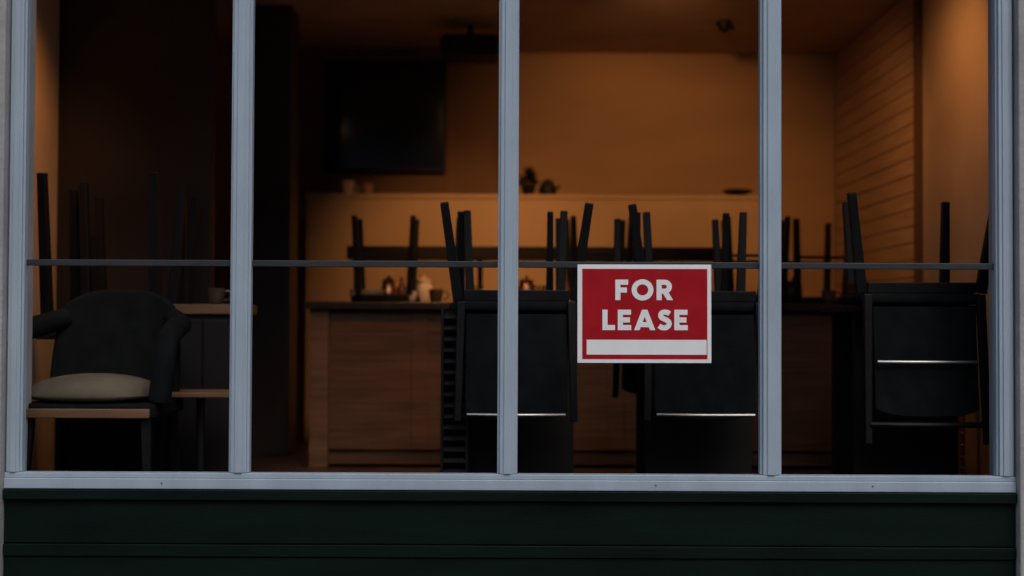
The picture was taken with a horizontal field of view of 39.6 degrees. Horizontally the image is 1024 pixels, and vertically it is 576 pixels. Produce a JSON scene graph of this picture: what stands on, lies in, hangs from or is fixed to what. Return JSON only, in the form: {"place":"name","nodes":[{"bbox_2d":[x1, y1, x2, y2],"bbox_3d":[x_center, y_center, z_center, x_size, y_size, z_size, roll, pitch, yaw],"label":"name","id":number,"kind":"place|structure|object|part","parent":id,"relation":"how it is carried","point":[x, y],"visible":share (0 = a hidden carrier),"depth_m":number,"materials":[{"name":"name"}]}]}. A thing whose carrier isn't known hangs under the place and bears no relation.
{"place":"outdoors","nodes":[
{"label":"outdoors","id":0,"kind":"place"},
{"bbox_2d":[31,0,59,470],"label":"interior wall","id":1,"kind":"structure","parent":0,"point":[47,81],"depth_m":7.01,"materials":[{"name":"paint"}]},
{"bbox_2d":[69,189,198,303],"bbox_3d":[-1.801,-0.108,6.827,0.537,0.692,0.466,0,-1,-3],"label":"upturned stool","id":2,"kind":"object","parent":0,"point":[187,272],"visible":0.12,"depth_m":6.98,"materials":[{"name":"black wood"}]},
{"bbox_2d":[54,0,216,470],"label":"dark partition wall","id":3,"kind":"structure","parent":0,"point":[137,91],"depth_m":7.20,"materials":[{"name":"brown wood"}]},
{"bbox_2d":[214,52,834,434],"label":"interior wall back","id":4,"kind":"structure","parent":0,"point":[630,124],"depth_m":9.81,"materials":[{"name":"paint"}]},
{"bbox_2d":[298,48,498,195],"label":"brown wall panel","id":5,"kind":"structure","parent":4,"relation":"attached to","point":[472,124],"depth_m":9.66,"materials":[{"name":"brown paint"}]},
{"bbox_2d":[325,61,445,172],"bbox_3d":[-0.854,-1.159,9.629,0.812,0.752,0.068,0,-1,0],"label":"television","id":6,"kind":"object","parent":5,"relation":"attached to","point":[385,116],"visible":0.86,"depth_m":9.60,"materials":[{"name":"black plastic"}]},
{"bbox_2d":[518,275,539,289],"bbox_3d":[0.089,0.008,8.060,0.118,0.158,0.100,1,-2,-36],"label":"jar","id":7,"kind":"object","parent":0,"point":[526,283],"visible":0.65,"depth_m":8.02,"materials":[{"name":"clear glass"}]},
{"bbox_2d":[251,435,831,473],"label":"interior floor","id":8,"kind":"structure","parent":0,"point":[297,460],"depth_m":7.59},
{"bbox_2d":[35,332,165,471],"bbox_3d":[-1.772,0.561,6.321,0.560,0.729,0.440,0,-1,0],"label":"cafe table","id":9,"kind":"object","parent":8,"relation":"on","point":[104,444],"visible":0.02,"depth_m":6.26,"materials":[{"name":"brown wood"}]},
{"bbox_2d":[37,172,186,313],"bbox_3d":[-1.770,-0.149,6.348,0.537,0.692,0.466,0,-1,5],"label":"upturned stool","id":10,"kind":"object","parent":9,"relation":"on","point":[46,280],"visible":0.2,"depth_m":6.18,"materials":[{"name":"black wood"}]},
{"bbox_2d":[26,290,191,471],"bbox_3d":[-1.668,0.459,5.837,0.690,0.917,0.568,0,-1,0],"label":"armchair","id":11,"kind":"object","parent":8,"relation":"on","point":[116,353],"visible":0.87,"depth_m":5.98,"materials":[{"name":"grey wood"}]},
{"bbox_2d":[171,389,228,471],"bbox_3d":[-1.319,0.679,6.038,0.320,0.484,0.280,0,-1,0],"label":"side table","id":12,"kind":"object","parent":8,"relation":"on","point":[200,395],"visible":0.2,"depth_m":6.02,"materials":[{"name":"brown wood"}]},
{"bbox_2d":[165,304,256,471],"bbox_3d":[-1.391,0.505,6.527,0.380,0.858,0.310,0,-1,0],"label":"table","id":13,"kind":"object","parent":8,"relation":"on","point":[205,350],"visible":0.21,"depth_m":6.38,"materials":[{"name":"brown wood"}]},
{"bbox_3d":[-1.468,0.496,6.385,0.145,0.708,0.014,0,-1,0],"label":"door","id":14,"kind":"part","parent":13,"relation":"part of","materials":[{"name":"brown wood"}]},
{"bbox_3d":[-1.313,0.497,6.385,0.145,0.708,0.014,0,-1,0],"label":"door","id":15,"kind":"part","parent":13,"relation":"part of","materials":[{"name":"brown wood"}]},
{"bbox_2d":[207,288,229,303],"bbox_3d":[-1.349,0.038,6.540,0.105,0.075,0.082,1,-2,-31],"label":"cup","id":16,"kind":"object","parent":13,"relation":"on","point":[216,295],"visible":0.91,"depth_m":6.50,"materials":[{"name":"ceramic"}]},
{"bbox_2d":[251,5,299,454],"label":"brown column","id":17,"kind":"structure","parent":8,"relation":"on","point":[275,237],"depth_m":8.35,"materials":[{"name":"brown wood"}]},
{"bbox_2d":[440,309,468,472],"bbox_3d":[-0.240,0.507,5.942,0.116,0.835,0.060,0,-1,0],"label":"slatted rack","id":18,"kind":"object","parent":8,"relation":"on","point":[454,438],"visible":0.56,"depth_m":5.94,"materials":[{"name":"black plastic"}]},
{"bbox_2d":[456,312,576,472],"bbox_3d":[0.034,0.521,6.282,0.540,0.824,0.700,0,-1,0],"label":"cafe table","id":19,"kind":"object","parent":8,"relation":"on","point":[546,445],"visible":0.09,"depth_m":6.09,"materials":[{"name":"black wood"}]},
{"bbox_2d":[449,211,559,310],"bbox_3d":[-0.022,0.090,6.582,0.519,0.853,0.536,0,-1,2],"label":"upturned side chair","id":20,"kind":"object","parent":19,"relation":"on","point":[459,244],"visible":0.12,"depth_m":6.34,"materials":[{"name":"black wood"}]},
{"bbox_2d":[440,202,592,421],"bbox_3d":[0.017,0.101,6.042,0.633,0.905,0.541,0,-1,-1],"label":"upturned chair","id":21,"kind":"object","parent":19,"relation":"on","point":[542,366],"visible":0.89,"depth_m":5.84,"materials":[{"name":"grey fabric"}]},
{"bbox_2d":[305,193,757,440],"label":"half wall","id":22,"kind":"structure","parent":8,"relation":"on","point":[681,220],"depth_m":9.35,"materials":[{"name":"beige paint"}]},
{"bbox_2d":[341,180,358,193],"bbox_3d":[-1.083,-0.665,9.457,0.106,0.094,0.090,1,-2,-35],"label":"cup","id":23,"kind":"object","parent":22,"relation":"on","point":[348,186],"visible":0.84,"depth_m":9.42,"materials":[{"name":"ceramic"}]},
{"bbox_2d":[362,183,373,193],"bbox_3d":[-0.957,-0.656,9.452,0.082,0.075,0.082,0,-1,0],"label":"cup","id":24,"kind":"object","parent":22,"relation":"on","point":[367,188],"visible":0.88,"depth_m":9.42,"materials":[{"name":"orange ceramic"}]},
{"bbox_2d":[519,165,539,193],"bbox_3d":[0.108,-0.715,9.453,0.167,0.204,0.150,0,-1,0],"label":"potted plant","id":25,"kind":"object","parent":22,"relation":"on","point":[528,187],"visible":0.91,"depth_m":9.43,"materials":[{"name":"green plant"}]},
{"bbox_2d":[538,179,560,194],"bbox_3d":[0.240,-0.669,9.452,0.128,0.112,0.128,-1,-2,45],"label":"kettle","id":26,"kind":"object","parent":22,"relation":"on","point":[547,187],"visible":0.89,"depth_m":9.41,"materials":[{"name":"black metal"}]},
{"bbox_2d":[722,189,752,194],"bbox_3d":[1.498,-0.628,9.451,0.204,0.042,0.204,0,-1,0],"label":"bowl","id":27,"kind":"object","parent":22,"relation":"on","point":[737,191],"visible":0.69,"depth_m":9.39,"materials":[{"name":"black ceramic"}]},
{"bbox_2d":[304,246,840,468],"bbox_3d":[0.359,0.367,7.981,2.944,1.217,0.810,0,-1,0],"label":"bar counter","id":28,"kind":"object","parent":8,"relation":"on","point":[374,384],"visible":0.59,"depth_m":7.62,"materials":[{"name":"brown wood"}]},
{"bbox_2d":[350,289,356,301],"bbox_3d":[-0.869,0.045,8.060,0.105,0.075,0.082,1,-2,-31],"label":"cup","id":29,"kind":"object","parent":28,"relation":"on","point":[351,292],"visible":0.12,"depth_m":8.02,"materials":[{"name":"ceramic"}]},
{"bbox_2d":[357,289,384,294],"bbox_3d":[-0.790,0.045,7.934,0.170,0.070,0.170,0,-1,0],"label":"bowl","id":30,"kind":"object","parent":28,"relation":"on","point":[367,291],"visible":0.23,"depth_m":7.86,"materials":[{"name":"ceramic"}]},
{"bbox_2d":[351,215,419,301],"bbox_3d":[-0.697,-0.157,7.859,0.380,0.471,0.380,0,-1,0],"label":"upturned bar stool","id":31,"kind":"object","parent":28,"relation":"on","point":[359,254],"visible":0.88,"depth_m":7.72,"materials":[{"name":"black wood"}]},
{"bbox_2d":[381,276,398,293],"bbox_3d":[-0.695,0.007,8.055,0.112,0.152,0.112,-1,-2,45],"label":"coffee pot","id":32,"kind":"object","parent":28,"relation":"on","point":[388,286],"visible":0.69,"depth_m":8.02,"materials":[{"name":"silver metal"}]},
{"bbox_2d":[397,277,405,294],"bbox_3d":[-0.616,0.011,7.935,0.056,0.140,0.056,0,-1,0],"label":"bottle","id":33,"kind":"object","parent":28,"relation":"on","point":[401,288],"visible":0.66,"depth_m":7.92,"materials":[{"name":"brown glass"}]},
{"bbox_2d":[405,291,416,301],"bbox_3d":[-0.549,0.047,7.754,0.066,0.060,0.066,0,-1,0],"label":"cup","id":34,"kind":"object","parent":28,"relation":"on","point":[413,296],"visible":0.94,"depth_m":7.73,"materials":[{"name":"ceramic"}]},
{"bbox_2d":[416,275,432,301],"bbox_3d":[-0.498,0.005,8.055,0.100,0.158,0.100,0,-1,0],"label":"jar","id":35,"kind":"object","parent":28,"relation":"on","point":[423,285],"visible":0.88,"depth_m":8.01,"materials":[{"name":"ceramic"}]},
{"bbox_2d":[429,289,448,301],"bbox_3d":[-0.414,0.044,7.940,0.105,0.075,0.082,1,-2,-31],"label":"cup","id":36,"kind":"object","parent":28,"relation":"on","point":[435,295],"visible":0.89,"depth_m":7.91,"materials":[{"name":"ceramic"}]},
{"bbox_2d":[565,278,570,295],"bbox_3d":[0.303,0.015,7.935,0.056,0.140,0.056,0,-1,0],"label":"bottle","id":37,"kind":"object","parent":28,"relation":"on","point":[567,286],"visible":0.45,"depth_m":7.92,"materials":[{"name":"brown glass"}]},
{"bbox_2d":[566,216,632,302],"bbox_3d":[0.476,-0.152,7.839,0.380,0.471,0.380,0,-1,-5],"label":"upturned bar stool","id":38,"kind":"object","parent":28,"relation":"on","point":[572,248],"visible":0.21,"depth_m":7.71,"materials":[{"name":"black wood"}]},
{"bbox_2d":[721,216,790,302],"bbox_3d":[1.336,-0.149,7.819,0.380,0.471,0.380,0,-1,4],"label":"upturned bar stool","id":39,"kind":"object","parent":28,"relation":"on","point":[785,231],"visible":0.39,"depth_m":7.68,"materials":[{"name":"black wood"}]},
{"bbox_2d":[787,277,801,296],"bbox_3d":[1.594,0.015,8.055,0.100,0.158,0.100,0,-1,0],"label":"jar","id":40,"kind":"object","parent":28,"relation":"on","point":[790,290],"visible":0.37,"depth_m":8.02,"materials":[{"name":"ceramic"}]},
{"bbox_2d":[789,219,846,303],"bbox_3d":[1.690,-0.143,7.999,0.380,0.471,0.380,1,-1,-12],"label":"upturned bar stool","id":41,"kind":"object","parent":28,"relation":"on","point":[827,257],"visible":0.36,"depth_m":7.85,"materials":[{"name":"black wood"}]},
{"bbox_2d":[821,290,840,303],"bbox_3d":[1.743,0.050,7.790,0.105,0.075,0.082,1,-2,-31],"label":"cup","id":42,"kind":"object","parent":28,"relation":"on","point":[828,296],"visible":0.9,"depth_m":7.75,"materials":[{"name":"ceramic"}]},
{"bbox_2d":[636,313,754,473],"bbox_3d":[0.805,0.525,6.322,0.540,0.824,0.700,0,-1,0],"label":"cafe table","id":43,"kind":"object","parent":8,"relation":"on","point":[666,445],"visible":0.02,"depth_m":6.13,"materials":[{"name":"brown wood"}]},
{"bbox_2d":[612,212,729,397],"bbox_3d":[0.744,0.093,6.602,0.520,0.853,0.536,0,-1,-3],"label":"upturned side chair","id":44,"kind":"object","parent":43,"relation":"on","point":[721,279],"visible":0.16,"depth_m":6.75,"materials":[{"name":"black wood"}]},
{"bbox_2d":[628,204,757,420],"bbox_3d":[0.805,0.105,6.082,0.633,0.905,0.541,0,-1,2],"label":"upturned chair","id":45,"kind":"object","parent":43,"relation":"on","point":[721,385],"visible":0.52,"depth_m":5.87,"materials":[{"name":"black wood"}]},
{"bbox_2d":[819,305,975,474],"bbox_3d":[1.661,0.507,6.163,0.520,0.859,0.660,0,-1,0],"label":"cafe table","id":46,"kind":"object","parent":8,"relation":"on","point":[910,451],"visible":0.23,"depth_m":5.99,"materials":[{"name":"brown wood"}]},
{"bbox_2d":[839,192,988,444],"bbox_3d":[1.663,0.124,5.907,0.623,1.014,0.532,0,-1,0],"label":"upturned chair","id":47,"kind":"object","parent":46,"relation":"on","point":[925,361],"visible":0.98,"depth_m":5.70,"materials":[{"name":"grey fabric"}]},
{"bbox_2d":[217,0,900,54],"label":"interior ceiling","id":48,"kind":"structure","parent":0,"point":[835,27],"depth_m":8.87,"materials":[{"name":"paint"}]},
{"bbox_2d":[440,25,498,63],"bbox_3d":[-0.262,-1.538,8.898,0.360,0.219,0.310,0,-1,0],"label":"projector","id":49,"kind":"object","parent":48,"relation":"hanging from","point":[469,47],"visible":1,"depth_m":8.77,"materials":[{"name":"black plastic"}]},
{"bbox_2d":[716,20,734,32],"bbox_3d":[1.309,-1.608,8.747,0.102,0.073,0.156,0,-1,0],"label":"security camera","id":50,"kind":"object","parent":48,"relation":"attached to","point":[723,26],"visible":1,"depth_m":8.74,"materials":[{"name":"black plastic"}]},
{"bbox_2d":[835,0,913,296],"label":"interior wall boarded","id":51,"kind":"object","parent":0,"point":[874,157],"visible":0.34,"depth_m":8.63,"materials":[{"name":"brown wood"}]},
{"bbox_2d":[913,0,922,281],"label":"wall corner post","id":52,"kind":"object","parent":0,"point":[918,112],"depth_m":7.71,"materials":[{"name":"brown wood"}]},
{"bbox_2d":[923,0,989,474],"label":"interior wall","id":53,"kind":"structure","parent":0,"point":[955,103],"depth_m":7.08,"materials":[{"name":"paint"}]},
{"bbox_2d":[958,415,965,474],"bbox_3d":[1.897,0.602,6.990,0.542,0.717,0.533,0,-1,0],"label":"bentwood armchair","id":54,"kind":"object","parent":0,"point":[961,451],"visible":0.2,"depth_m":6.73,"materials":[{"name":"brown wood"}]},
{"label":"pavement","id":55,"kind":"structure","parent":0,"visible":0},
{"bbox_2d":[0,0,1023,575],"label":"shop building","id":56,"kind":"structure","parent":55,"relation":"on","point":[242,518],"depth_m":5.31,"materials":[{"name":"green paint"}]},
{"bbox_2d":[4,0,1015,492],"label":"window","id":57,"kind":"structure","parent":56,"relation":"in","point":[769,478],"depth_m":5.33,"materials":[{"name":"paint"}]},
{"bbox_2d":[577,264,710,362],"bbox_3d":[0.498,0.097,5.351,0.504,0.370,0.007,0,-1,0],"label":"for lease sign","id":58,"kind":"object","parent":56,"relation":"attached to","point":[643,313],"visible":1,"depth_m":5.35,"materials":[{"name":"red plastic"}]}
]}

